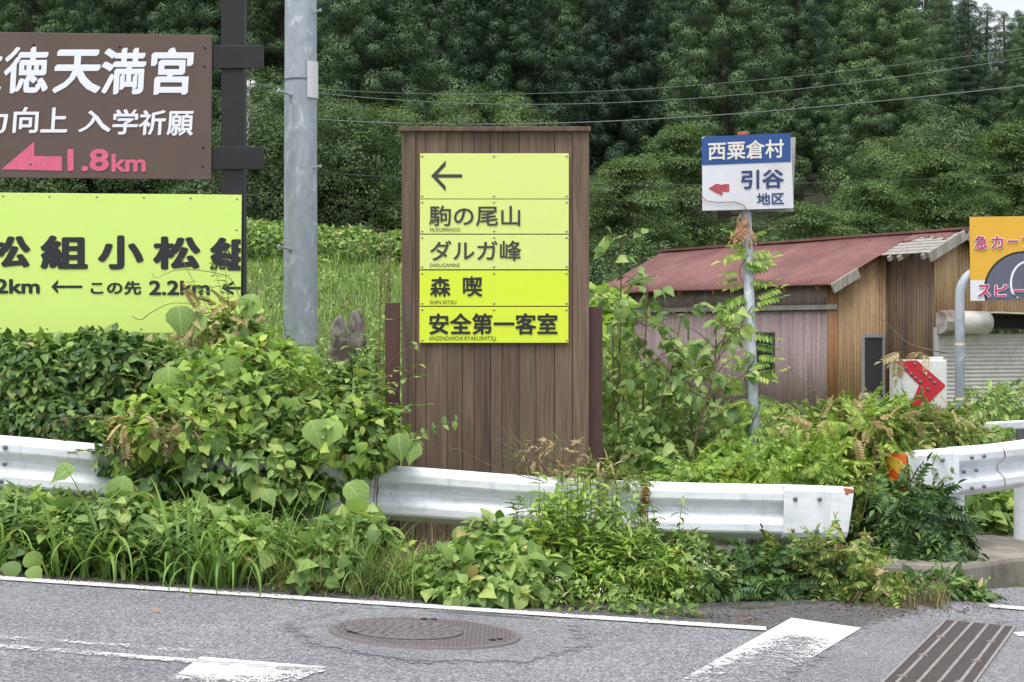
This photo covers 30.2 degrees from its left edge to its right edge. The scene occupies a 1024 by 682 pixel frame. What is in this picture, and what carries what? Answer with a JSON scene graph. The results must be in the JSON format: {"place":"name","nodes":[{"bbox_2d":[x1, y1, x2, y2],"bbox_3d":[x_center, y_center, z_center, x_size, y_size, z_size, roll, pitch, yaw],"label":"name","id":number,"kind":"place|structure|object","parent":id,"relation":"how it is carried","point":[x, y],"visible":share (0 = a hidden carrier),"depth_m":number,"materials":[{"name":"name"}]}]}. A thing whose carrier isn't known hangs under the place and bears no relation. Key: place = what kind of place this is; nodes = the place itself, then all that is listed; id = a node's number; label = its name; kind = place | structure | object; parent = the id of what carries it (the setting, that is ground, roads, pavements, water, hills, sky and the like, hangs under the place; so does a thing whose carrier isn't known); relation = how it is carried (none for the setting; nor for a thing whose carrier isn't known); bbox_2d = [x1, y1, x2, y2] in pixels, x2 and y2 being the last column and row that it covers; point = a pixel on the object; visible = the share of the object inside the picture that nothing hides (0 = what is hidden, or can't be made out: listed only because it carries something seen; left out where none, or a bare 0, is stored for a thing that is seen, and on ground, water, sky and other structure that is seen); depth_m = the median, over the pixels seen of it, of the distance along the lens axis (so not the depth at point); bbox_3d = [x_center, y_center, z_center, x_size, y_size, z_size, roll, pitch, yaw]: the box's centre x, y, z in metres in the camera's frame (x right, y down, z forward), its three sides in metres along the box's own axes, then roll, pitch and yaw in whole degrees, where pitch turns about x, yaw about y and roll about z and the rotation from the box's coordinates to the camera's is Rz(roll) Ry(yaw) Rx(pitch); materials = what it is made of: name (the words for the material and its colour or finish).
{"place":"outdoors","nodes":[
{"label":"outdoors","id":0,"kind":"place"},
{"bbox_2d":[0,245,401,465],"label":"meadow grass","id":1,"kind":"structure","parent":0,"point":[377,268],"depth_m":32.90,"materials":[{"name":"plant"}]},
{"bbox_2d":[0,576,1023,681],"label":"road","id":2,"kind":"structure","parent":0,"point":[249,627],"depth_m":9.01,"materials":[{"name":"grey asphalt"}]},
{"bbox_2d":[171,657,324,681],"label":"crossing stripe","id":3,"kind":"object","parent":2,"relation":"on","point":[206,668],"visible":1,"depth_m":8.12,"materials":[{"name":"paint"}]},
{"bbox_2d":[0,576,765,629],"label":"edge line","id":4,"kind":"object","parent":2,"relation":"on","point":[384,603],"visible":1,"depth_m":10.36,"materials":[{"name":"paint"}]},
{"bbox_2d":[281,607,593,663],"bbox_3d":[-0.376,1.453,9.460,1.894,0.095,2.166,0,0,0],"label":"road patch","id":5,"kind":"object","parent":2,"relation":"on","point":[541,639],"visible":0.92,"depth_m":9.33,"materials":[{"name":"grey asphalt"}]},
{"bbox_2d":[329,617,520,649],"bbox_3d":[-0.431,1.442,9.385,0.950,0.064,0.950,0,0,0],"label":"manhole cover","id":6,"kind":"object","parent":5,"relation":"on","point":[423,633],"visible":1,"depth_m":9.29,"materials":[{"name":"metal"}]},
{"bbox_2d":[42,573,1012,625],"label":"leaf litter","id":7,"kind":"object","parent":2,"relation":"on","point":[556,605],"visible":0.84,"depth_m":10.69,"materials":[{"name":"plant"}]},
{"bbox_2d":[683,618,859,681],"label":"stop bar","id":8,"kind":"object","parent":2,"relation":"on","point":[830,632],"visible":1,"depth_m":9.90,"materials":[{"name":"paint"}]},
{"bbox_2d":[785,613,971,681],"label":"road patch","id":9,"kind":"object","parent":2,"relation":"on","point":[876,652],"visible":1,"depth_m":9.51,"materials":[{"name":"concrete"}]},
{"bbox_2d":[881,619,1015,681],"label":"drain grate","id":10,"kind":"object","parent":2,"relation":"on","point":[947,650],"visible":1,"depth_m":9.54,"materials":[{"name":"black"}]},
{"bbox_2d":[978,621,1023,681],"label":"road patch","id":11,"kind":"object","parent":2,"relation":"on","point":[1006,664],"visible":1,"depth_m":9.39,"materials":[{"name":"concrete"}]},
{"bbox_2d":[2,80,1023,611],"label":"ground","id":12,"kind":"structure","parent":0,"point":[816,198],"depth_m":39.37,"materials":[{"name":"soil"}]},
{"bbox_2d":[0,0,101,33],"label":"cedar tree","id":13,"kind":"object","parent":12,"relation":"on","point":[48,16],"visible":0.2,"depth_m":77.20,"materials":[{"name":"green plant"}]},
{"bbox_2d":[0,178,101,192],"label":"broadleaf tree","id":14,"kind":"object","parent":12,"relation":"on","point":[5,187],"visible":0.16,"depth_m":46.19,"materials":[{"name":"green plant"}]},
{"bbox_2d":[0,479,105,569],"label":"kudzu clump","id":15,"kind":"object","parent":12,"relation":"on","point":[61,506],"visible":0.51,"depth_m":11.06,"materials":[{"name":"green plant"}]},
{"bbox_2d":[0,478,144,579],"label":"strap grass","id":16,"kind":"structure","parent":12,"relation":"on","point":[55,560],"depth_m":10.73,"materials":[{"name":"plant"}]},
{"bbox_2d":[0,322,183,499],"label":"leafy shrub","id":17,"kind":"object","parent":12,"relation":"on","point":[74,376],"visible":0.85,"depth_m":12.91,"materials":[{"name":"green plant"}]},
{"bbox_2d":[3,458,183,584],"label":"strap grass","id":18,"kind":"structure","parent":12,"relation":"on","point":[103,570],"depth_m":10.81,"materials":[{"name":"plant"}]},
{"bbox_2d":[66,0,179,33],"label":"cedar tree","id":19,"kind":"object","parent":12,"relation":"on","point":[120,12],"visible":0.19,"depth_m":80.83,"materials":[{"name":"green plant"}]},
{"bbox_2d":[0,0,263,407],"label":"roadside signboard","id":20,"kind":"object","parent":12,"relation":"on","point":[104,106],"visible":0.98,"depth_m":13.60,"materials":[{"name":"yellow metal"}]},
{"bbox_2d":[77,487,202,577],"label":"kudzu clump","id":21,"kind":"object","parent":12,"relation":"on","point":[146,520],"visible":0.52,"depth_m":11.04,"materials":[{"name":"green plant"}]},
{"bbox_2d":[109,477,288,585],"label":"strap grass","id":22,"kind":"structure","parent":12,"relation":"on","point":[187,571],"depth_m":10.74,"materials":[{"name":"plant"}]},
{"bbox_2d":[146,0,265,135],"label":"cedar tree","id":23,"kind":"object","parent":12,"relation":"on","point":[203,13],"visible":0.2,"depth_m":79.07,"materials":[{"name":"green plant"}]},
{"bbox_2d":[132,505,319,596],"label":"strap grass","id":24,"kind":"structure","parent":12,"relation":"on","point":[231,569],"depth_m":10.66,"materials":[{"name":"plant"}]},
{"bbox_2d":[170,489,296,582],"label":"kudzu clump","id":25,"kind":"object","parent":12,"relation":"on","point":[216,508],"visible":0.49,"depth_m":10.99,"materials":[{"name":"green plant"}]},
{"bbox_2d":[50,248,435,532],"bbox_3d":[-1.690,0.421,12.796,2.381,2.137,2.526,0,0,0],"label":"kudzu mound","id":26,"kind":"object","parent":12,"relation":"on","point":[289,420],"visible":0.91,"depth_m":12.00,"materials":[{"name":"green plant"}]},
{"bbox_2d":[156,84,338,231],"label":"broadleaf tree","id":27,"kind":"object","parent":12,"relation":"on","point":[264,187],"visible":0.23,"depth_m":45.99,"materials":[{"name":"green plant"}]},
{"bbox_2d":[213,0,328,127],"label":"cedar tree","id":28,"kind":"object","parent":12,"relation":"on","point":[274,10],"visible":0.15,"depth_m":83.11,"materials":[{"name":"green plant"}]},
{"bbox_2d":[277,0,321,520],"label":"steel pole","id":29,"kind":"object","parent":12,"relation":"on","point":[300,280],"visible":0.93,"depth_m":14.49,"materials":[{"name":"grey metal"}]},
{"bbox_2d":[247,217,401,264],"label":"bank cover","id":30,"kind":"object","parent":12,"relation":"on","point":[265,235],"visible":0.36,"depth_m":40.71,"materials":[{"name":"green plant"}]},
{"bbox_2d":[250,117,401,240],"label":"broadleaf tree","id":31,"kind":"object","parent":12,"relation":"on","point":[370,208],"visible":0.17,"depth_m":48.06,"materials":[{"name":"green plant"}]},
{"bbox_2d":[256,99,406,239],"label":"broadleaf tree","id":32,"kind":"object","parent":12,"relation":"on","point":[343,181],"visible":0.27,"depth_m":48.26,"materials":[{"name":"green plant"}]},
{"bbox_2d":[287,497,403,590],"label":"kudzu clump","id":33,"kind":"object","parent":12,"relation":"on","point":[370,516],"visible":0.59,"depth_m":11.04,"materials":[{"name":"green plant"}]},
{"bbox_2d":[317,82,391,200],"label":"broadleaf tree","id":34,"kind":"object","parent":12,"relation":"on","point":[320,100],"visible":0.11,"depth_m":54.17,"materials":[{"name":"green plant"}]},
{"bbox_2d":[0,484,713,617],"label":"ground cover","id":35,"kind":"object","parent":12,"relation":"on","point":[617,598],"visible":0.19,"depth_m":10.95,"materials":[{"name":"green plant"}]},
{"bbox_2d":[283,0,461,126],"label":"cedar tree","id":36,"kind":"object","parent":12,"relation":"on","point":[373,30],"visible":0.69,"depth_m":78.48,"materials":[{"name":"green plant"}]},
{"bbox_2d":[331,96,426,204],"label":"broadleaf tree","id":37,"kind":"object","parent":12,"relation":"on","point":[407,117],"visible":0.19,"depth_m":55.02,"materials":[{"name":"green plant"}]},
{"bbox_2d":[251,521,569,599],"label":"dry grass","id":38,"kind":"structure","parent":12,"relation":"on","point":[314,578],"depth_m":10.76,"materials":[{"name":"plant"}]},
{"bbox_2d":[0,435,853,564],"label":"guardrail","id":39,"kind":"object","parent":12,"relation":"on","point":[458,497],"visible":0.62,"depth_m":12.28,"materials":[{"name":"grey metal"}]},
{"bbox_2d":[494,418,624,483],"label":"withered vine","id":40,"kind":"object","parent":39,"relation":"on","point":[541,468],"visible":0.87,"depth_m":12.32,"materials":[{"name":"brown plant"}]},
{"bbox_2d":[368,113,499,232],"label":"broadleaf tree","id":41,"kind":"object","parent":12,"relation":"on","point":[397,216],"visible":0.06,"depth_m":46.40,"materials":[{"name":"green plant"}]},
{"bbox_2d":[0,565,921,628],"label":"road shoulder","id":42,"kind":"object","parent":12,"relation":"on","point":[771,617],"visible":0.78,"depth_m":10.70},
{"bbox_2d":[14,496,129,575],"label":"herb clump","id":43,"kind":"object","parent":42,"relation":"on","point":[39,539],"visible":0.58,"depth_m":10.84,"materials":[{"name":"green plant"}]},
{"bbox_2d":[94,505,212,579],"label":"herb clump","id":44,"kind":"object","parent":42,"relation":"on","point":[162,567],"visible":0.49,"depth_m":10.82,"materials":[{"name":"green plant"}]},
{"bbox_2d":[154,502,272,584],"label":"herb clump","id":45,"kind":"object","parent":42,"relation":"on","point":[206,555],"visible":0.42,"depth_m":10.87,"materials":[{"name":"green plant"}]},
{"bbox_2d":[178,453,417,598],"bbox_3d":[-1.275,1.031,10.899,1.380,0.825,1.625,0,0,-20],"label":"grass tuft","id":46,"kind":"object","parent":42,"relation":"on","point":[286,550],"visible":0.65,"depth_m":10.79,"materials":[{"name":"plant"}]},
{"bbox_2d":[267,505,454,598],"bbox_3d":[-0.916,1.196,10.858,1.263,0.540,1.199,0,0,-24],"label":"grass tuft","id":47,"kind":"object","parent":42,"relation":"on","point":[366,563],"visible":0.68,"depth_m":10.76,"materials":[{"name":"plant"}]},
{"bbox_2d":[395,508,572,608],"bbox_3d":[-0.196,1.288,10.890,0.964,0.574,1.100,0,0,-27],"label":"creeping vine","id":48,"kind":"object","parent":42,"relation":"on","point":[509,577],"visible":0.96,"depth_m":10.65,"materials":[{"name":"green plant"}]},
{"bbox_2d":[422,78,560,126],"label":"broadleaf tree","id":49,"kind":"object","parent":12,"relation":"on","point":[497,114],"visible":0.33,"depth_m":65.65,"materials":[{"name":"green plant"}]},
{"bbox_2d":[385,127,602,558],"bbox_3d":[-0.129,0.024,13.368,1.547,3.050,0.217,0,0,0],"label":"wooden signboard","id":50,"kind":"object","parent":12,"relation":"on","point":[502,321],"visible":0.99,"depth_m":13.29,"materials":[{"name":"brown wood"}]},
{"bbox_2d":[427,0,582,126],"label":"cedar tree","id":51,"kind":"object","parent":12,"relation":"on","point":[504,34],"visible":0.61,"depth_m":82.93,"materials":[{"name":"green plant"}]},
{"bbox_2d":[521,464,623,597],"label":"weed bush","id":52,"kind":"object","parent":12,"relation":"on","point":[568,532],"visible":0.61,"depth_m":11.44,"materials":[{"name":"green plant"}]},
{"bbox_2d":[516,0,639,143],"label":"cedar tree","id":53,"kind":"object","parent":12,"relation":"on","point":[569,13],"visible":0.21,"depth_m":105.06,"materials":[{"name":"green plant"}]},
{"bbox_2d":[577,454,657,503],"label":"pinnate shrub","id":54,"kind":"object","parent":12,"relation":"on","point":[627,468],"visible":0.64,"depth_m":12.29,"materials":[{"name":"green plant"}]},
{"bbox_2d":[566,0,676,227],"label":"cedar tree","id":55,"kind":"object","parent":12,"relation":"on","point":[626,72],"visible":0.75,"depth_m":85.03,"materials":[{"name":"green plant"}]},
{"bbox_2d":[585,477,667,599],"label":"weed bush","id":56,"kind":"object","parent":12,"relation":"on","point":[640,529],"visible":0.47,"depth_m":11.34,"materials":[{"name":"green plant"}]},
{"bbox_2d":[603,309,661,478],"bbox_3d":[0.798,0.664,14.455,0.787,1.814,0.750,0,0,-29],"label":"sapling","id":57,"kind":"object","parent":12,"relation":"on","point":[612,342],"visible":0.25,"depth_m":14.55,"materials":[{"name":"green plant"}]},
{"bbox_2d":[589,227,679,475],"bbox_3d":[0.795,0.369,14.092,0.940,2.440,0.748,0,0,0],"label":"sapling","id":58,"kind":"object","parent":12,"relation":"on","point":[624,329],"visible":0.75,"depth_m":14.09,"materials":[{"name":"green plant"}]},
{"bbox_2d":[589,233,681,301],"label":"broadleaf tree","id":59,"kind":"object","parent":12,"relation":"on","point":[639,247],"visible":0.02,"depth_m":48.31,"materials":[{"name":"green plant"}]},
{"bbox_2d":[569,531,708,602],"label":"weed bush","id":60,"kind":"object","parent":12,"relation":"on","point":[677,575],"visible":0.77,"depth_m":11.02,"materials":[{"name":"green plant"}]},
{"bbox_2d":[589,281,691,460],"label":"undergrowth","id":61,"kind":"object","parent":12,"relation":"on","point":[608,308],"visible":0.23,"depth_m":20.47,"materials":[{"name":"green plant"}]},
{"bbox_2d":[589,152,697,284],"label":"broadleaf tree","id":62,"kind":"object","parent":12,"relation":"on","point":[618,167],"visible":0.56,"depth_m":55.58,"materials":[{"name":"green plant"}]},
{"bbox_2d":[603,266,722,472],"bbox_3d":[1.083,0.504,14.638,0.851,2.167,0.907,0,0,44],"label":"sapling","id":63,"kind":"object","parent":12,"relation":"on","point":[644,303],"visible":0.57,"depth_m":14.49,"materials":[{"name":"green plant"}]},
{"bbox_2d":[603,302,724,464],"bbox_3d":[1.129,0.635,14.613,1.027,1.878,0.754,0,0,0],"label":"sapling","id":64,"kind":"object","parent":12,"relation":"on","point":[663,331],"visible":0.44,"depth_m":14.65,"materials":[{"name":"green plant"}]},
{"bbox_2d":[624,339,707,538],"bbox_3d":[1.037,0.794,14.282,1.006,1.617,0.600,0,0,28],"label":"sapling","id":65,"kind":"object","parent":12,"relation":"on","point":[653,382],"visible":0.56,"depth_m":14.20,"materials":[{"name":"green plant"}]},
{"bbox_2d":[637,0,718,174],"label":"cedar tree","id":66,"kind":"object","parent":12,"relation":"on","point":[665,36],"visible":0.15,"depth_m":103.88,"materials":[{"name":"green plant"}]},
{"bbox_2d":[600,119,760,272],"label":"broadleaf tree","id":67,"kind":"object","parent":12,"relation":"on","point":[688,139],"visible":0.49,"depth_m":62.48,"materials":[{"name":"green plant"}]},
{"bbox_2d":[603,394,768,539],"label":"undergrowth","id":68,"kind":"object","parent":12,"relation":"on","point":[628,428],"visible":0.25,"depth_m":14.21,"materials":[{"name":"green plant"}]},
{"bbox_2d":[628,355,748,545],"bbox_3d":[1.410,0.852,14.471,0.875,1.531,0.774,0,0,-44],"label":"sapling","id":69,"kind":"object","parent":12,"relation":"on","point":[698,403],"visible":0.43,"depth_m":14.42,"materials":[{"name":"green plant"}]},
{"bbox_2d":[658,526,734,602],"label":"herb clump","id":70,"kind":"object","parent":12,"relation":"on","point":[714,553],"visible":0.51,"depth_m":11.44,"materials":[{"name":"green plant"}]},
{"bbox_2d":[635,306,761,545],"bbox_3d":[1.370,0.681,14.088,0.960,1.878,0.836,0,0,0],"label":"sapling","id":71,"kind":"object","parent":12,"relation":"on","point":[746,332],"visible":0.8,"depth_m":13.95,"materials":[{"name":"green plant"}]},
{"bbox_2d":[660,297,769,468],"bbox_3d":[1.651,0.638,14.909,0.861,1.970,0.805,0,0,-37],"label":"sapling","id":72,"kind":"object","parent":12,"relation":"on","point":[704,361],"visible":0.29,"depth_m":14.79,"materials":[{"name":"green plant"}]},
{"bbox_2d":[644,0,812,240],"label":"cedar tree","id":73,"kind":"object","parent":12,"relation":"on","point":[700,67],"visible":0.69,"depth_m":82.88,"materials":[{"name":"green plant"}]},
{"bbox_2d":[700,131,795,459],"bbox_3d":[1.795,0.103,14.418,0.749,3.394,0.167,0,0,0],"label":"village sign","id":74,"kind":"object","parent":12,"relation":"on","point":[744,172],"visible":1,"depth_m":14.37,"materials":[{"name":"white metal"}]},
{"bbox_2d":[704,214,788,452],"bbox_3d":[1.789,-0.038,14.399,0.675,1.872,0.282,0,0,0],"label":"climbing vine","id":75,"kind":"object","parent":74,"relation":"attached to","point":[759,266],"visible":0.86,"depth_m":14.39,"materials":[{"name":"green plant"}]},
{"bbox_2d":[637,413,881,544],"bbox_3d":[1.698,1.065,12.948,1.695,1.155,1.082,0,0,0],"label":"pinnate shrub","id":76,"kind":"object","parent":12,"relation":"on","point":[785,462],"visible":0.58,"depth_m":12.82,"materials":[{"name":"green plant"}]},
{"bbox_2d":[684,522,885,604],"bbox_3d":[1.654,1.519,11.969,1.532,0.763,1.395,0,0,0],"label":"pinnate shrub","id":77,"kind":"object","parent":12,"relation":"on","point":[748,586],"visible":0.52,"depth_m":11.56,"materials":[{"name":"green plant"}]},
{"bbox_2d":[756,0,853,217],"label":"cedar tree","id":78,"kind":"object","parent":12,"relation":"on","point":[815,118],"visible":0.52,"depth_m":91.31,"materials":[{"name":"green plant"}]},
{"bbox_2d":[753,198,862,242],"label":"broadleaf tree","id":79,"kind":"object","parent":12,"relation":"on","point":[794,223],"visible":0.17,"depth_m":51.74,"materials":[{"name":"green plant"}]},
{"bbox_2d":[608,227,1023,419],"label":"tin shed","id":80,"kind":"structure","parent":12,"relation":"on","point":[827,328],"depth_m":38.48,"materials":[{"name":"brown wood"}]},
{"bbox_2d":[862,334,884,408],"bbox_3d":[7.331,0.880,38.399,0.570,2.040,0.070,0,0,-29],"label":"door","id":81,"kind":"structure","parent":80,"relation":"in","point":[873,345],"depth_m":38.40,"materials":[{"name":"black metal"}]},
{"bbox_2d":[749,511,921,607],"bbox_3d":[1.974,1.449,11.755,1.125,0.761,1.093,0,0,0],"label":"pinnate shrub","id":82,"kind":"object","parent":12,"relation":"on","point":[873,591],"visible":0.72,"depth_m":11.58,"materials":[{"name":"green plant"}]},
{"bbox_2d":[811,0,919,181],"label":"cedar tree","id":83,"kind":"object","parent":12,"relation":"on","point":[840,38],"visible":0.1,"depth_m":101.77,"materials":[{"name":"green plant"}]},
{"bbox_2d":[711,532,1023,588],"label":"concrete kerb","id":84,"kind":"structure","parent":12,"relation":"on","point":[1003,567],"depth_m":12.90,"materials":[{"name":"concrete"}]},
{"bbox_2d":[887,439,1023,539],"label":"guardrail","id":85,"kind":"object","parent":84,"relation":"on","point":[987,468],"visible":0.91,"depth_m":13.52,"materials":[{"name":"grey metal"}]},
{"bbox_2d":[823,177,930,237],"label":"broadleaf tree","id":86,"kind":"object","parent":12,"relation":"on","point":[864,199],"visible":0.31,"depth_m":55.61,"materials":[{"name":"green plant"}]},
{"bbox_2d":[767,352,995,545],"bbox_3d":[2.611,0.887,13.690,1.973,1.617,1.334,0,0,-43],"label":"wisteria mass","id":87,"kind":"object","parent":12,"relation":"on","point":[908,428],"visible":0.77,"depth_m":13.30,"materials":[{"name":"green plant"}]},
{"bbox_2d":[812,0,963,232],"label":"cedar tree","id":88,"kind":"object","parent":12,"relation":"on","point":[871,119],"visible":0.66,"depth_m":83.06,"materials":[{"name":"green plant"}]},
{"bbox_2d":[823,132,972,232],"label":"broadleaf tree","id":89,"kind":"object","parent":12,"relation":"on","point":[876,169],"visible":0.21,"depth_m":71.25,"materials":[{"name":"green plant"}]},
{"bbox_2d":[847,452,989,563],"bbox_3d":[2.714,1.237,12.880,0.994,0.966,1.164,0,0,0],"label":"pinnate shrub","id":90,"kind":"object","parent":12,"relation":"on","point":[915,525],"visible":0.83,"depth_m":12.62,"materials":[{"name":"green plant"}]},
{"bbox_2d":[890,357,946,409],"bbox_3d":[3.059,0.941,14.263,0.407,1.644,0.154,0,0,0],"label":"chevron marker","id":91,"kind":"object","parent":12,"relation":"on","point":[933,382],"visible":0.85,"depth_m":14.20,"materials":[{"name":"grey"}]},
{"bbox_2d":[861,145,1012,230],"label":"broadleaf tree","id":92,"kind":"object","parent":12,"relation":"on","point":[936,158],"visible":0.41,"depth_m":56.55,"materials":[{"name":"green plant"}]},
{"bbox_2d":[902,0,975,132],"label":"cedar tree","id":93,"kind":"object","parent":12,"relation":"on","point":[942,20],"visible":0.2,"depth_m":98.56,"materials":[{"name":"green plant"}]},
{"bbox_2d":[881,557,1010,603],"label":"herb clump","id":94,"kind":"object","parent":12,"relation":"on","point":[976,592],"visible":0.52,"depth_m":11.82,"materials":[{"name":"green plant"}]},
{"bbox_2d":[890,103,1023,224],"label":"broadleaf tree","id":95,"kind":"object","parent":12,"relation":"on","point":[957,144],"visible":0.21,"depth_m":67.22,"materials":[{"name":"green plant"}]},
{"bbox_2d":[936,0,1008,178],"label":"cedar tree","id":96,"kind":"object","parent":12,"relation":"on","point":[969,75],"visible":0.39,"depth_m":93.63,"materials":[{"name":"green plant"}]},
{"bbox_2d":[944,117,1023,333],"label":"broadleaf tree","id":97,"kind":"object","parent":12,"relation":"on","point":[1010,139],"visible":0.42,"depth_m":59.57,"materials":[{"name":"green plant"}]},
{"bbox_2d":[953,378,1023,488],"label":"undergrowth","id":98,"kind":"object","parent":12,"relation":"on","point":[1004,411],"visible":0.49,"depth_m":19.34,"materials":[{"name":"green plant"}]},
{"bbox_2d":[954,216,1023,425],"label":"curve warning sign","id":99,"kind":"object","parent":12,"relation":"on","point":[995,272],"visible":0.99,"depth_m":15.00,"materials":[{"name":"yellow"}]},
{"bbox_2d":[965,489,1013,534],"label":"kudzu clump","id":100,"kind":"object","parent":12,"relation":"on","point":[995,512],"visible":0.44,"depth_m":14.72,"materials":[{"name":"green plant"}]},
{"bbox_2d":[981,10,1023,123],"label":"cedar tree","id":101,"kind":"object","parent":12,"relation":"on","point":[998,82],"visible":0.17,"depth_m":111.76,"materials":[{"name":"green plant"}]},
{"bbox_2d":[983,15,1023,181],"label":"cedar tree","id":102,"kind":"object","parent":12,"relation":"on","point":[1012,104],"visible":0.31,"depth_m":91.91,"materials":[{"name":"green plant"}]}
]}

